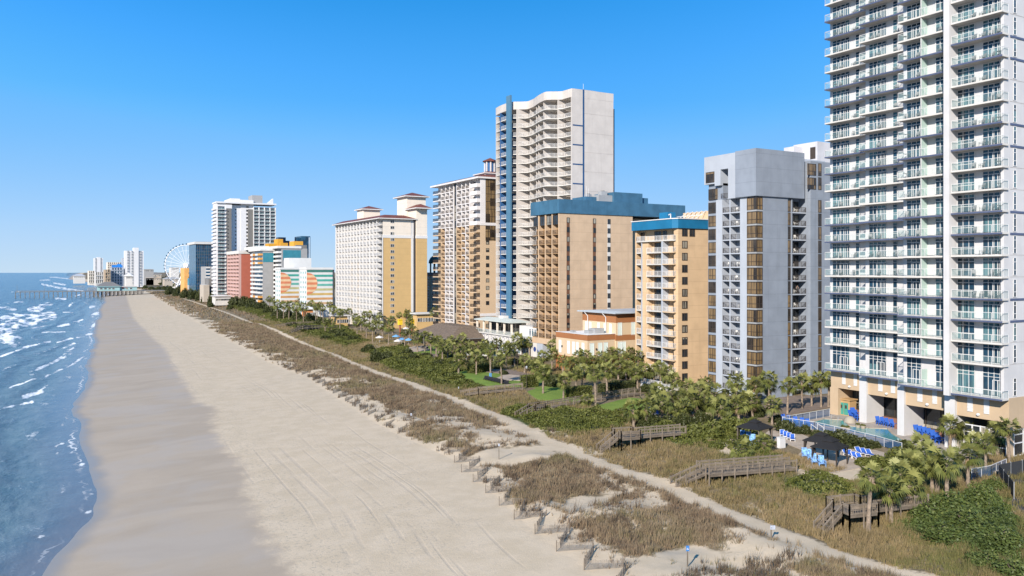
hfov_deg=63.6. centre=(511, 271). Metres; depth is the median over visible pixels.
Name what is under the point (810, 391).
palm tree
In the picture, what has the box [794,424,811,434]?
shrub
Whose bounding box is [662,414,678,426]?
shrub
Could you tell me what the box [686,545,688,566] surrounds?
sign post
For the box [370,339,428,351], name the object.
pool terrace
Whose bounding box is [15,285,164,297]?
fishing pier
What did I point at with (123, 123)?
sky
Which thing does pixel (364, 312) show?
palm tree
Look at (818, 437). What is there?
gazebo
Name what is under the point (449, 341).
palm tree
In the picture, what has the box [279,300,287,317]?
palm tree
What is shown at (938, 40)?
window
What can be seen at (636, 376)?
palm tree
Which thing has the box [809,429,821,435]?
shrub
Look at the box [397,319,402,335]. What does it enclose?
lantern post
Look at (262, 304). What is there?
shrub
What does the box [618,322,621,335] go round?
window
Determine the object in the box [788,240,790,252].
window
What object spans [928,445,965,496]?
palm tree
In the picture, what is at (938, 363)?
window
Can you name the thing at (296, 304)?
palm tree
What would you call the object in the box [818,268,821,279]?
window
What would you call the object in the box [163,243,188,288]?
observation wheel
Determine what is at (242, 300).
shrub
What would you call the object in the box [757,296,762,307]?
window
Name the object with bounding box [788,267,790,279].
window
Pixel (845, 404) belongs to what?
door
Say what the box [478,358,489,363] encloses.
shrub
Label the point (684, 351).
window
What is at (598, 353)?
palm tree
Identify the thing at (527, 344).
palm tree
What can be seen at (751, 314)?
window
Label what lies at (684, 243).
window
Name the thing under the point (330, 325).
palm tree
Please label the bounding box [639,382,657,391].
shrub
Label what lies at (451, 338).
palm tree
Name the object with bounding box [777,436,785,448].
towel cabinet
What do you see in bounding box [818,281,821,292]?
window
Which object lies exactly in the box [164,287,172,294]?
shrub
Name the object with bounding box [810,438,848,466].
gazebo
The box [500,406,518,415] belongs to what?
shrub
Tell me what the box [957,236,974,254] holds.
window
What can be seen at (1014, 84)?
window
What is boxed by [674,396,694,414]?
palm tree
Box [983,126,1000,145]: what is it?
window
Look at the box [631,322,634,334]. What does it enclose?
window
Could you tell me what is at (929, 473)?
palm tree
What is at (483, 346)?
palm tree
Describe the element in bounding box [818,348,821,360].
window
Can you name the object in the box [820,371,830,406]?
palm tree
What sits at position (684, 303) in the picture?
window
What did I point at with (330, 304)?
palm tree
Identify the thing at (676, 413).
palm tree
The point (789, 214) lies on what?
window
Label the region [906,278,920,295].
window
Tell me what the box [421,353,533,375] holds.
garden terrace
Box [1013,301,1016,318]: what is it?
window
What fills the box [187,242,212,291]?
hotel
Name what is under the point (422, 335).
palm tree
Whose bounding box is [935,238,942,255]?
window
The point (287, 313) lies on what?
shrub
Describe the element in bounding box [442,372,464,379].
shrub
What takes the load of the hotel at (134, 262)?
on the ground at (669, 562)
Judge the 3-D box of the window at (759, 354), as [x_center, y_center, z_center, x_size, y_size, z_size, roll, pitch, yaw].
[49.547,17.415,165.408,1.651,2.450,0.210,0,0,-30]
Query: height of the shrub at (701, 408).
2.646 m
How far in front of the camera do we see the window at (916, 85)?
127.50 m
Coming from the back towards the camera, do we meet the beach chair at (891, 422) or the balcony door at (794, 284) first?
the balcony door at (794, 284)
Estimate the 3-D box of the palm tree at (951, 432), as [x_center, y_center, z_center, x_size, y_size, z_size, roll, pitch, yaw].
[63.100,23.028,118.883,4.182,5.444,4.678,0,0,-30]
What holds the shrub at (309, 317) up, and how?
on the ground at (669, 562)
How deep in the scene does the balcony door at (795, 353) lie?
173.34 m
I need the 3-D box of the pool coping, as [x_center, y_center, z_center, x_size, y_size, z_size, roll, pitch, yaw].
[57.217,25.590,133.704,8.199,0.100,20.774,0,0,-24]
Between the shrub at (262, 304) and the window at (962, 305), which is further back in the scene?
the shrub at (262, 304)
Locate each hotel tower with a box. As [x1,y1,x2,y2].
[212,195,275,294]
[430,158,495,328]
[496,88,613,324]
[824,0,1023,456]
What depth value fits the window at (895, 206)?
135.13 m
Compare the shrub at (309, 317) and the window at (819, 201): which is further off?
the shrub at (309, 317)
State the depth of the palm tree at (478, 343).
237.28 m
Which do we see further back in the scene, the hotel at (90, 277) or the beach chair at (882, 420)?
the hotel at (90, 277)
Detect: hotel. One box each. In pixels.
[88,271,94,284]
[93,257,102,271]
[94,272,102,285]
[103,270,110,281]
[106,262,120,269]
[110,268,122,285]
[121,258,123,285]
[124,248,143,286]
[181,268,188,291]
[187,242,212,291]
[200,266,212,301]
[226,251,251,298]
[244,239,306,305]
[275,258,333,316]
[332,193,431,328]
[427,256,437,322]
[531,186,684,356]
[631,210,707,382]
[704,141,830,398]
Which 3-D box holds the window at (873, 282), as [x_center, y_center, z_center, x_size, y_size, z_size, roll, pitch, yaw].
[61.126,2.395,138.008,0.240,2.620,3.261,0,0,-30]
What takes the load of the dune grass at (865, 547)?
on the ground at (669, 562)
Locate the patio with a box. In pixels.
[761,430,886,472]
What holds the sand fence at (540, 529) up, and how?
on the ground at (669, 562)
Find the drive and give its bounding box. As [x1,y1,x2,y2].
[733,396,829,418]
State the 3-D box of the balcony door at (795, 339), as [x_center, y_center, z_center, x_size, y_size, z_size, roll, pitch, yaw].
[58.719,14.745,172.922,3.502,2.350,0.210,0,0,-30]
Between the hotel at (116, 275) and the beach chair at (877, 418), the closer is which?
the beach chair at (877, 418)
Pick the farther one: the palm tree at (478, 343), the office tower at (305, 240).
the office tower at (305, 240)
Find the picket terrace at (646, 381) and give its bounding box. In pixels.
[641,378,677,390]
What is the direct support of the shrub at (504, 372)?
on the ground at (669, 562)
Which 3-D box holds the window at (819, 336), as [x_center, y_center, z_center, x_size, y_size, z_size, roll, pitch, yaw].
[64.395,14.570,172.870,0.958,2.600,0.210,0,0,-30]
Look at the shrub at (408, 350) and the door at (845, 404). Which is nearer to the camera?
the door at (845, 404)
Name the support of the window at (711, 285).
in the hotel at (766, 192)
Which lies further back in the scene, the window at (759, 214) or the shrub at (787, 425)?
the window at (759, 214)
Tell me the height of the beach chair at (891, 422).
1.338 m
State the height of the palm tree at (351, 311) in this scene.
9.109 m
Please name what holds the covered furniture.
on the pool deck
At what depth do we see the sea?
169.46 m
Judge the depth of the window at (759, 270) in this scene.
165.38 m
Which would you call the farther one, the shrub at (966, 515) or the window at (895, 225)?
the window at (895, 225)
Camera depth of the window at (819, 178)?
172.83 m
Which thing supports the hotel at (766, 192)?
on the ground at (669, 562)
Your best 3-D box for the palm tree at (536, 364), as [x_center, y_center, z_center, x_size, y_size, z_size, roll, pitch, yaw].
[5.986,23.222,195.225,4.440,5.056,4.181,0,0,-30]
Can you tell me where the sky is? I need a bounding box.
[0,0,829,272]
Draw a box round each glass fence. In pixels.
[782,408,829,419]
[782,417,901,448]
[971,459,1006,478]
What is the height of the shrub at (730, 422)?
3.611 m
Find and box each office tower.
[276,237,289,245]
[295,236,309,257]
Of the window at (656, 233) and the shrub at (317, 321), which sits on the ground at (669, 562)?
the shrub at (317, 321)
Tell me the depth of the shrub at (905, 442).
118.89 m
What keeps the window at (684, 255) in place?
in the hotel at (671, 289)
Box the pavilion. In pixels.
[412,323,485,347]
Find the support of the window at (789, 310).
in the hotel at (766, 192)
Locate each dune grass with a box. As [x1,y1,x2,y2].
[137,287,269,323]
[203,320,911,575]
[249,319,1023,575]
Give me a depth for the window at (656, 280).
196.37 m
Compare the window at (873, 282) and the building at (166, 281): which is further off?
the building at (166, 281)
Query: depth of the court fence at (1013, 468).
102.35 m
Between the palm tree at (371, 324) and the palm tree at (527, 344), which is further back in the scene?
the palm tree at (371, 324)
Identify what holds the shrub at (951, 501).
on the ground at (669, 562)
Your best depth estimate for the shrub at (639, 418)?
141.28 m
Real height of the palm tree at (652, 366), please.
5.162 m
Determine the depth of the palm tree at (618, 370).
188.52 m
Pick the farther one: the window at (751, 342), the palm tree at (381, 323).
the palm tree at (381, 323)
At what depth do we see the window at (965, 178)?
118.15 m
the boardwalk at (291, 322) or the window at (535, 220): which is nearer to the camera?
the window at (535, 220)
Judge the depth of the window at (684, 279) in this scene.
189.14 m
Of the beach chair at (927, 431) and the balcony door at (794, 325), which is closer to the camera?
the beach chair at (927, 431)
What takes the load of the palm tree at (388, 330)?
on the ground at (669, 562)
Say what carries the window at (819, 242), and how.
in the hotel at (766, 192)
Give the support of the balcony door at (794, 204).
in the hotel at (766, 192)
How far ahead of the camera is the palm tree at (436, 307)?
335.11 m
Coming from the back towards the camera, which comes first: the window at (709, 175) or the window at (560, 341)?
the window at (560, 341)
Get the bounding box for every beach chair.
[801,447,807,455]
[807,449,810,458]
[810,453,817,461]
[818,455,825,465]
[850,407,858,417]
[875,416,882,424]
[880,417,884,425]
[884,418,889,426]
[889,419,896,427]
[917,426,922,434]
[925,428,932,438]
[929,430,940,441]
[933,432,943,443]
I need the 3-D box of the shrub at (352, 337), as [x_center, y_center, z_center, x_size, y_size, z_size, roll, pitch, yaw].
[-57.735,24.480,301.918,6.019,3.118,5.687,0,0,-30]
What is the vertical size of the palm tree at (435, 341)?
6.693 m
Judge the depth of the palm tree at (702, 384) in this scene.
151.11 m
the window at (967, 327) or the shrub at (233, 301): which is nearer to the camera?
the window at (967, 327)
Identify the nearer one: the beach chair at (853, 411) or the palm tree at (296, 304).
the beach chair at (853, 411)
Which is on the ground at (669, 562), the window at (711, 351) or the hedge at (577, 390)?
the hedge at (577, 390)
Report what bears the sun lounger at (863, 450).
on the patio
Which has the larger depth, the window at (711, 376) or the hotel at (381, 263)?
the hotel at (381, 263)
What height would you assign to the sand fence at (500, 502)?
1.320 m
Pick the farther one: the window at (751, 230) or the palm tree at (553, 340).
the palm tree at (553, 340)
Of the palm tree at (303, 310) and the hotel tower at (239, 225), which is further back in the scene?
the hotel tower at (239, 225)
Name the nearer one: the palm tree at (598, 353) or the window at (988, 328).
the window at (988, 328)
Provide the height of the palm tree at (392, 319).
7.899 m
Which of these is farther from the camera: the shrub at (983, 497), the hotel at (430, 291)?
the hotel at (430, 291)
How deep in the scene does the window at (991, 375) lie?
114.93 m
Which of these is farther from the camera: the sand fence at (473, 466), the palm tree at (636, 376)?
the palm tree at (636, 376)
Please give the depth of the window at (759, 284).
165.42 m
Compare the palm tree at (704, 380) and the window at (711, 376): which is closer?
the palm tree at (704, 380)
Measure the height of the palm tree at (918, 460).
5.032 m
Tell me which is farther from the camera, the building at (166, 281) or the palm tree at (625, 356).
the building at (166, 281)
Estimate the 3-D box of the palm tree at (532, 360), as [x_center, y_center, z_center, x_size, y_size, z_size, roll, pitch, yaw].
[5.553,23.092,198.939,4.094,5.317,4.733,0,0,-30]
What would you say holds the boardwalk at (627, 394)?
on the ground at (669, 562)
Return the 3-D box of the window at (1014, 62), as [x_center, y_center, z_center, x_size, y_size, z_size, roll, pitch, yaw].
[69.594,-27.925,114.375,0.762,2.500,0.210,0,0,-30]
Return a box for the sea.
[0,273,108,575]
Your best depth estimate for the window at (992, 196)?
114.88 m
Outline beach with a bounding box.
[42,273,591,575]
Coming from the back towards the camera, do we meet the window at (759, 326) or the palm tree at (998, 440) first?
the window at (759, 326)
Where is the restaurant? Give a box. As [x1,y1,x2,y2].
[474,315,536,355]
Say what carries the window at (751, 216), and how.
in the hotel at (766, 192)
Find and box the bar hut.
[840,397,857,415]
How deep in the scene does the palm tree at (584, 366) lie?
183.41 m
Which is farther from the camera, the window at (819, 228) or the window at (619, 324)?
the window at (619, 324)
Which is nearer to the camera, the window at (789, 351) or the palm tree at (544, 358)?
the window at (789, 351)
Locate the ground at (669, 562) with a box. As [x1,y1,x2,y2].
[83,272,1021,575]
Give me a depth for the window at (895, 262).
135.13 m
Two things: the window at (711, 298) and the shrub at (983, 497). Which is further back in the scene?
the window at (711, 298)
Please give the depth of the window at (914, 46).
127.65 m
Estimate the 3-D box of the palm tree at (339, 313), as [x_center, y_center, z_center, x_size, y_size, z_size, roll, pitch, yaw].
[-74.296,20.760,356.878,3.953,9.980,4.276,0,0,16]
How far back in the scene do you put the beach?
112.84 m
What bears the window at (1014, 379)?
in the hotel tower at (958, 351)
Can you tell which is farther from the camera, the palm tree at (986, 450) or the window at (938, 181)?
the window at (938, 181)
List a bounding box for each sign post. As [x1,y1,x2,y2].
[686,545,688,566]
[770,525,774,536]
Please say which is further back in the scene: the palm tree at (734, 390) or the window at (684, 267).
the window at (684, 267)
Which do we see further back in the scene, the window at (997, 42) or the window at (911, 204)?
the window at (911, 204)
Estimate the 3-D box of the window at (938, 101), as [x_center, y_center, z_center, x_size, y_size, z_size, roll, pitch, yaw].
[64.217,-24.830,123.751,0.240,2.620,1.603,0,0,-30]
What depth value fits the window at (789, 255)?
170.07 m
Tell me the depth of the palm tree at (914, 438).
103.64 m
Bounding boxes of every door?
[792,202,798,208]
[792,215,798,225]
[792,229,798,238]
[792,242,798,251]
[792,255,798,266]
[792,269,798,279]
[792,282,798,292]
[792,296,798,306]
[792,309,798,320]
[792,323,798,333]
[792,336,798,346]
[792,349,798,360]
[792,363,798,373]
[841,402,843,413]
[844,403,847,414]
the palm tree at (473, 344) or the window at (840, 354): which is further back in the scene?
the palm tree at (473, 344)
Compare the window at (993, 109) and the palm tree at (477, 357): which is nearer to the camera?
the window at (993, 109)
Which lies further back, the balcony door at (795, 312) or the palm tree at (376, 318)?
the palm tree at (376, 318)
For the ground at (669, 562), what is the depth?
104.32 m
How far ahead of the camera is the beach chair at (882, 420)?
137.89 m
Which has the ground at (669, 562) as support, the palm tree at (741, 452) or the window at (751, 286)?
the palm tree at (741, 452)
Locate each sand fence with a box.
[446,446,468,452]
[454,455,478,462]
[459,449,468,459]
[461,464,486,471]
[469,458,479,468]
[473,475,499,481]
[477,465,487,478]
[485,484,514,492]
[499,496,529,505]
[514,510,546,519]
[535,524,569,533]
[537,511,542,524]
[556,540,592,551]
[560,528,566,547]
[584,558,623,569]
[585,543,593,566]
[616,562,625,575]
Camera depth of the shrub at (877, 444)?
120.17 m
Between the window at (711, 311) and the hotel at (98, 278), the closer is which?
the window at (711, 311)
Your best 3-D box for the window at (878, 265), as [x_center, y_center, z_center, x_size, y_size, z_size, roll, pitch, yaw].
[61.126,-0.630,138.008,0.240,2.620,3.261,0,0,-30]
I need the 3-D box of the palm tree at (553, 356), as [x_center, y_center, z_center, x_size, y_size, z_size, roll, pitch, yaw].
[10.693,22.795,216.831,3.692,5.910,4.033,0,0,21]
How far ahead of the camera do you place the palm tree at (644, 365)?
184.24 m
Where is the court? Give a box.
[1008,477,1023,510]
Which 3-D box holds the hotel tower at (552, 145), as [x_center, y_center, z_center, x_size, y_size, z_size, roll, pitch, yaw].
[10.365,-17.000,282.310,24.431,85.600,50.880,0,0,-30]
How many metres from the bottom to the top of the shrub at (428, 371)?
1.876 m
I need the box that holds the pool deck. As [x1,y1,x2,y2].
[810,414,976,468]
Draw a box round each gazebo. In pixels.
[736,419,773,442]
[802,432,839,458]
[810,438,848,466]
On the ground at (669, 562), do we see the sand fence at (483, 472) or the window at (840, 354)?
the sand fence at (483, 472)
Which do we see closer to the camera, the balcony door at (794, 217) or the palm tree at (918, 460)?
the palm tree at (918, 460)
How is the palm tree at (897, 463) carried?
on the ground at (669, 562)
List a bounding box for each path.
[186,299,927,575]
[497,374,520,380]
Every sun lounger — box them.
[790,434,794,440]
[850,451,856,457]
[854,447,864,454]
[860,448,868,455]
[865,449,874,456]
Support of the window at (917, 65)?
in the hotel tower at (958, 351)
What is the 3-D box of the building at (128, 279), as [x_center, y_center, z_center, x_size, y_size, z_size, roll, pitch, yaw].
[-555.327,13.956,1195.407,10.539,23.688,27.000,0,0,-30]
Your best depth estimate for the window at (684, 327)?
189.14 m
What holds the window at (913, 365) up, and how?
in the hotel tower at (958, 351)
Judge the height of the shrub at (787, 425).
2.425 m
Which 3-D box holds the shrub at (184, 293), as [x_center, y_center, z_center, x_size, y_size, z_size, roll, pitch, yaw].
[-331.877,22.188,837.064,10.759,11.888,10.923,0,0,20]
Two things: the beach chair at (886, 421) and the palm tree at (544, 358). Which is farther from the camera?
the palm tree at (544, 358)
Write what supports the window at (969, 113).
in the hotel tower at (958, 351)
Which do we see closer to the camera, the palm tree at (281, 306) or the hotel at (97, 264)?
the palm tree at (281, 306)
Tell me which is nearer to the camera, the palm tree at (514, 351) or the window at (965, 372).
the window at (965, 372)
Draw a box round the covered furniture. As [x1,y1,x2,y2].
[843,416,855,422]
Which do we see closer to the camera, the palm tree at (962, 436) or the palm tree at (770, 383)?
the palm tree at (962, 436)
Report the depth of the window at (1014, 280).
114.30 m
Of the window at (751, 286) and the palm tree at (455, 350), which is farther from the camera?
the palm tree at (455, 350)
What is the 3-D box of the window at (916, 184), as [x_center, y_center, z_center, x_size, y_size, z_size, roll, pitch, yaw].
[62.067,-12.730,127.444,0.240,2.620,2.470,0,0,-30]
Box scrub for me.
[233,305,865,500]
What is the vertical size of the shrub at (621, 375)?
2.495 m
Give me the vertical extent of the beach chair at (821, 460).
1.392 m
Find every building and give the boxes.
[73,274,84,283]
[124,273,132,285]
[144,269,153,284]
[146,277,160,284]
[154,272,161,276]
[162,277,180,286]
[168,267,179,277]
[211,295,230,304]
[301,306,314,316]
[328,313,350,325]
[410,312,434,329]
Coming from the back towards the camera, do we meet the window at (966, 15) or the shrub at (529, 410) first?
the shrub at (529, 410)
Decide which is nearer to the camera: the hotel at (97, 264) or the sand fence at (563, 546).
the sand fence at (563, 546)
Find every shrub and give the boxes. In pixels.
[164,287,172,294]
[172,287,180,296]
[179,288,188,297]
[187,288,195,299]
[195,290,199,300]
[207,293,212,302]
[207,302,214,306]
[227,296,239,305]
[237,296,247,306]
[245,297,256,307]
[253,300,266,308]
[262,305,272,312]
[270,309,282,316]
[278,309,292,318]
[291,312,304,319]
[302,312,314,320]
[312,317,326,324]
[328,328,338,332]
[334,331,348,336]
[346,335,360,339]
[360,344,374,351]
[369,349,384,361]
[383,351,392,358]
[395,358,407,362]
[398,348,413,355]
[403,363,423,369]
[408,353,419,357]
[420,368,441,375]
[429,379,451,384]
[432,360,442,364]
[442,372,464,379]
[453,378,473,384]
[466,382,484,387]
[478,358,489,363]
[491,362,503,368]
[499,370,508,374]
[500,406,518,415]
[503,358,516,364]
[518,408,534,414]
[536,409,559,417]
[544,374,561,386]
[559,414,580,424]
[576,407,604,418]
[592,403,602,408]
[597,413,626,423]
[612,372,629,378]
[613,407,630,415]
[630,412,644,419]
[635,418,647,427]
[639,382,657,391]
[644,414,662,425]
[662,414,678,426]
[677,413,700,425]
[683,422,701,437]
[691,401,709,411]
[692,419,726,440]
[693,410,713,423]
[707,440,725,449]
[716,413,745,433]
[741,416,758,431]
[749,405,766,417]
[768,414,781,422]
[773,419,796,433]
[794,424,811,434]
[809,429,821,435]
[823,429,848,442]
[841,433,874,449]
[854,456,868,465]
[866,454,891,468]
[870,439,881,447]
[883,439,914,448]
[884,445,914,460]
[902,523,919,534]
[907,500,951,521]
[913,519,970,544]
[925,489,983,514]
[935,505,995,535]
[961,481,996,497]
[961,481,1007,510]
[961,550,1000,568]
[975,524,1023,551]
[981,475,1007,491]
[988,556,1023,575]
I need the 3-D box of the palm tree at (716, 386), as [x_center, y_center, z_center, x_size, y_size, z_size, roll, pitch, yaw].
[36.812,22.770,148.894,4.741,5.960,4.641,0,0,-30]
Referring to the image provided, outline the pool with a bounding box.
[815,419,900,441]
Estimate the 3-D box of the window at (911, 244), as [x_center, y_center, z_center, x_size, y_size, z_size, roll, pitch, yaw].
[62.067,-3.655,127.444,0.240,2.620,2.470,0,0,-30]
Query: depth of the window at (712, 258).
176.07 m
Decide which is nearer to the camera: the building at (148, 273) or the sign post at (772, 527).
the sign post at (772, 527)
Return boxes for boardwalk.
[274,321,313,326]
[289,325,335,332]
[460,383,522,395]
[515,387,640,417]
[596,423,686,452]
[670,454,797,486]
[813,490,928,534]
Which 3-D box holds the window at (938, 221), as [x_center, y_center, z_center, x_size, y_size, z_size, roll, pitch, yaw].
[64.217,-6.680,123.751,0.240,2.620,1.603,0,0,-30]
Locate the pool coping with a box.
[810,418,903,439]
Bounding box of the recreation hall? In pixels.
[556,308,634,371]
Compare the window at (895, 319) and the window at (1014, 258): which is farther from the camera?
the window at (895, 319)
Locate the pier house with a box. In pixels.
[96,282,137,290]
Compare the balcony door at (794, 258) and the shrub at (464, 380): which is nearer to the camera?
the balcony door at (794, 258)
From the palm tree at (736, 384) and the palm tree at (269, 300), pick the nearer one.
the palm tree at (736, 384)
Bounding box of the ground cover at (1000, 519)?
[888,491,1023,562]
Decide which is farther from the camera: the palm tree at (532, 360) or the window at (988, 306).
the palm tree at (532, 360)
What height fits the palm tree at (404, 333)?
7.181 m
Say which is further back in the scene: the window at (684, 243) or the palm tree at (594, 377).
the window at (684, 243)
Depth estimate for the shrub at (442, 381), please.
195.94 m
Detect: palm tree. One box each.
[265,295,271,306]
[273,299,281,317]
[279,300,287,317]
[285,300,293,318]
[291,302,301,320]
[297,301,308,321]
[313,304,318,319]
[316,301,322,316]
[318,304,325,318]
[320,318,328,330]
[326,301,332,317]
[326,318,335,329]
[329,305,336,323]
[335,308,343,328]
[346,307,352,325]
[351,313,359,329]
[351,316,361,333]
[361,310,367,328]
[362,319,369,337]
[366,310,373,319]
[367,321,378,342]
[371,314,380,333]
[378,321,387,338]
[384,322,394,344]
[387,315,396,333]
[400,329,408,345]
[402,309,411,326]
[404,318,413,337]
[408,325,419,343]
[411,333,423,351]
[419,330,429,350]
[424,332,434,353]
[429,306,437,320]
[429,337,441,356]
[433,335,443,352]
[436,338,449,358]
[441,338,453,357]
[445,335,456,352]
[449,342,460,361]
[450,352,466,373]
[456,332,467,352]
[458,344,470,360]
[461,339,470,359]
[466,341,478,358]
[469,348,484,373]
[474,341,485,355]
[480,340,493,361]
[482,343,497,372]
[489,337,502,351]
[492,352,506,383]
[498,343,513,367]
[508,341,521,365]
[511,331,524,356]
[518,353,530,372]
[520,337,526,354]
[524,336,532,354]
[527,357,543,368]
[529,360,543,373]
[534,364,552,392]
[537,349,550,363]
[546,338,555,352]
[546,347,557,367]
[556,354,569,372]
[556,371,571,399]
[561,356,579,378]
[567,366,584,386]
[572,348,583,365]
[577,363,592,384]
[578,349,591,363]
[579,393,594,405]
[585,363,604,404]
[586,353,600,371]
[594,351,605,362]
[599,352,614,379]
[600,361,615,395]
[603,346,617,371]
[611,360,623,379]
[613,347,624,367]
[618,352,632,379]
[621,397,642,426]
[622,360,637,379]
[625,345,634,365]
[629,364,644,390]
[631,350,644,365]
[636,361,654,382]
[636,396,658,420]
[642,388,662,406]
[647,363,658,381]
[649,382,666,396]
[651,389,674,417]
[653,359,667,380]
[655,385,677,415]
[658,363,674,383]
[664,371,680,389]
[667,402,684,416]
[672,387,689,404]
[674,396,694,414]
[676,377,697,397]
[684,387,704,415]
[686,380,711,408]
[697,376,713,403]
[702,393,723,416]
[705,382,726,402]
[708,394,733,418]
[724,370,744,394]
[725,387,742,413]
[727,393,748,417]
[728,436,754,457]
[736,389,756,413]
[742,389,762,416]
[743,375,762,401]
[752,432,778,451]
[758,370,778,415]
[758,381,777,406]
[762,395,783,424]
[777,375,798,413]
[791,371,811,407]
[803,376,820,405]
[810,370,829,406]
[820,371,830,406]
[855,460,890,530]
[857,468,897,501]
[872,470,909,513]
[875,475,910,521]
[884,456,915,495]
[893,448,921,476]
[897,468,927,509]
[900,453,930,485]
[905,429,934,453]
[914,438,944,482]
[915,445,944,493]
[922,455,952,492]
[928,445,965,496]
[934,412,965,448]
[952,442,985,487]
[955,421,973,442]
[965,430,986,456]
[974,432,1000,465]
[984,420,1005,454]
[990,416,1023,461]
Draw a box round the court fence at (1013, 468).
[999,460,1023,498]
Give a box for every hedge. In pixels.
[467,363,491,372]
[519,374,538,387]
[564,385,592,397]
[597,379,636,395]
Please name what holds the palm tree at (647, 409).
on the ground at (669, 562)
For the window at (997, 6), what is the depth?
115.07 m
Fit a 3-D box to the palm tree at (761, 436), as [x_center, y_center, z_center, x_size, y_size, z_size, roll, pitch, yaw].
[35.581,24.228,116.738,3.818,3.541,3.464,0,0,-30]
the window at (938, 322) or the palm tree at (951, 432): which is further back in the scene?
the window at (938, 322)
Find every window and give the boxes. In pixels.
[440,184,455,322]
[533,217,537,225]
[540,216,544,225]
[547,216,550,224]
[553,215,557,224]
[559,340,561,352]
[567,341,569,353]
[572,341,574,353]
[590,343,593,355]
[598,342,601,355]
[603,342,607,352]
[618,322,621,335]
[622,341,625,351]
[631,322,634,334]
[654,231,661,240]
[654,243,660,251]
[654,254,660,262]
[654,266,660,274]
[654,278,660,286]
[654,289,660,298]
[654,301,660,309]
[654,312,660,321]
[654,324,660,333]
[654,335,660,344]
[654,347,660,356]
[662,231,666,239]
[682,229,687,235]
[682,241,687,247]
[682,253,687,259]
[682,265,687,271]
[682,277,687,284]
[682,289,687,296]
[682,301,687,308]
[682,313,687,320]
[682,325,687,332]
[682,337,687,344]
[682,349,687,356]
[682,361,687,368]
[682,373,687,380]
[689,229,694,236]
[706,171,713,182]
[708,188,717,199]
[708,202,715,213]
[708,216,715,226]
[708,229,715,239]
[708,242,715,252]
[708,255,715,265]
[708,269,715,278]
[708,282,715,292]
[708,295,715,305]
[708,308,715,318]
[708,321,715,332]
[708,334,715,345]
[708,348,715,358]
[708,361,715,371]
[708,374,715,384]
[747,197,756,209]
[747,211,756,223]
[747,225,756,237]
[747,240,756,251]
[747,254,756,265]
[747,268,756,279]
[747,282,756,293]
[747,296,756,307]
[747,310,756,321]
[747,324,756,336]
[747,338,756,350]
[747,351,756,364]
[747,365,756,377]
[757,197,762,209]
[757,211,762,223]
[757,225,762,237]
[757,240,762,251]
[757,254,762,265]
[757,268,762,279]
[757,282,762,293]
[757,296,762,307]
[757,310,762,321]
[757,324,762,336]
[757,338,762,350]
[757,352,762,364]
[757,366,762,376]
[788,199,790,211]
[788,213,790,224]
[788,226,790,238]
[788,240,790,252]
[788,254,790,265]
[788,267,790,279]
[788,281,790,293]
[788,295,790,307]
[788,309,790,320]
[788,322,790,334]
[788,336,790,348]
[788,350,790,361]
[788,363,790,375]
[818,163,821,175]
[818,177,821,189]
[818,200,821,212]
[818,214,821,225]
[818,227,821,239]
[818,241,821,252]
[818,254,821,265]
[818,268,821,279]
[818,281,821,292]
[818,294,821,306]
[818,308,821,319]
[818,321,821,333]
[818,335,821,346]
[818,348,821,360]
[818,362,821,370]
[832,0,920,377]
[869,241,885,256]
[869,260,885,275]
[869,278,885,293]
[893,204,897,219]
[893,223,897,237]
[893,241,897,256]
[893,260,897,275]
[893,278,897,293]
[893,297,897,312]
[893,315,897,330]
[906,22,920,39]
[906,42,920,58]
[906,61,920,78]
[906,81,920,97]
[906,101,920,117]
[906,121,920,137]
[906,140,920,157]
[906,160,920,176]
[906,180,920,196]
[906,200,920,216]
[906,219,920,236]
[906,239,920,255]
[906,259,920,275]
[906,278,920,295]
[906,298,921,314]
[906,317,921,334]
[906,337,921,354]
[906,357,921,384]
[935,0,942,11]
[935,16,942,31]
[935,36,942,51]
[935,56,942,72]
[935,76,942,92]
[935,97,942,112]
[935,117,942,133]
[935,137,942,153]
[935,157,942,173]
[935,178,942,194]
[935,198,942,214]
[935,218,942,234]
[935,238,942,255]
[935,259,942,275]
[935,279,942,295]
[935,299,942,316]
[935,319,942,336]
[935,339,942,356]
[935,360,942,387]
[957,2,974,21]
[957,23,974,42]
[957,44,974,63]
[957,66,974,84]
[957,87,974,105]
[957,108,974,127]
[957,130,974,148]
[957,151,974,169]
[957,172,974,190]
[957,194,974,212]
[957,215,974,233]
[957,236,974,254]
[957,258,974,275]
[957,279,974,297]
[957,300,974,318]
[957,321,974,339]
[957,342,974,361]
[957,363,974,393]
[983,0,1000,14]
[983,16,1000,35]
[983,38,1000,57]
[983,60,1000,79]
[983,82,1000,101]
[983,104,1000,123]
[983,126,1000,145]
[983,148,1000,166]
[983,170,1000,188]
[983,192,1000,210]
[983,214,1000,232]
[983,235,1000,254]
[983,257,1000,275]
[983,279,1000,297]
[983,301,1000,319]
[983,322,1000,341]
[983,344,1000,363]
[983,366,1000,396]
[1013,0,1016,13]
[1013,17,1016,34]
[1013,38,1016,56]
[1013,60,1016,78]
[1013,82,1016,100]
[1013,104,1016,122]
[1013,126,1016,144]
[1013,148,1016,165]
[1013,170,1016,187]
[1013,192,1016,209]
[1013,214,1016,231]
[1013,235,1016,253]
[1013,257,1016,274]
[1013,279,1016,296]
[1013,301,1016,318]
[1013,323,1016,340]
[1013,345,1016,362]
[1013,378,1016,395]
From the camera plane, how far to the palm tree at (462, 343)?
236.99 m
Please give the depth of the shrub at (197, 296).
744.33 m
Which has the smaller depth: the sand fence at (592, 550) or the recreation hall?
the sand fence at (592, 550)

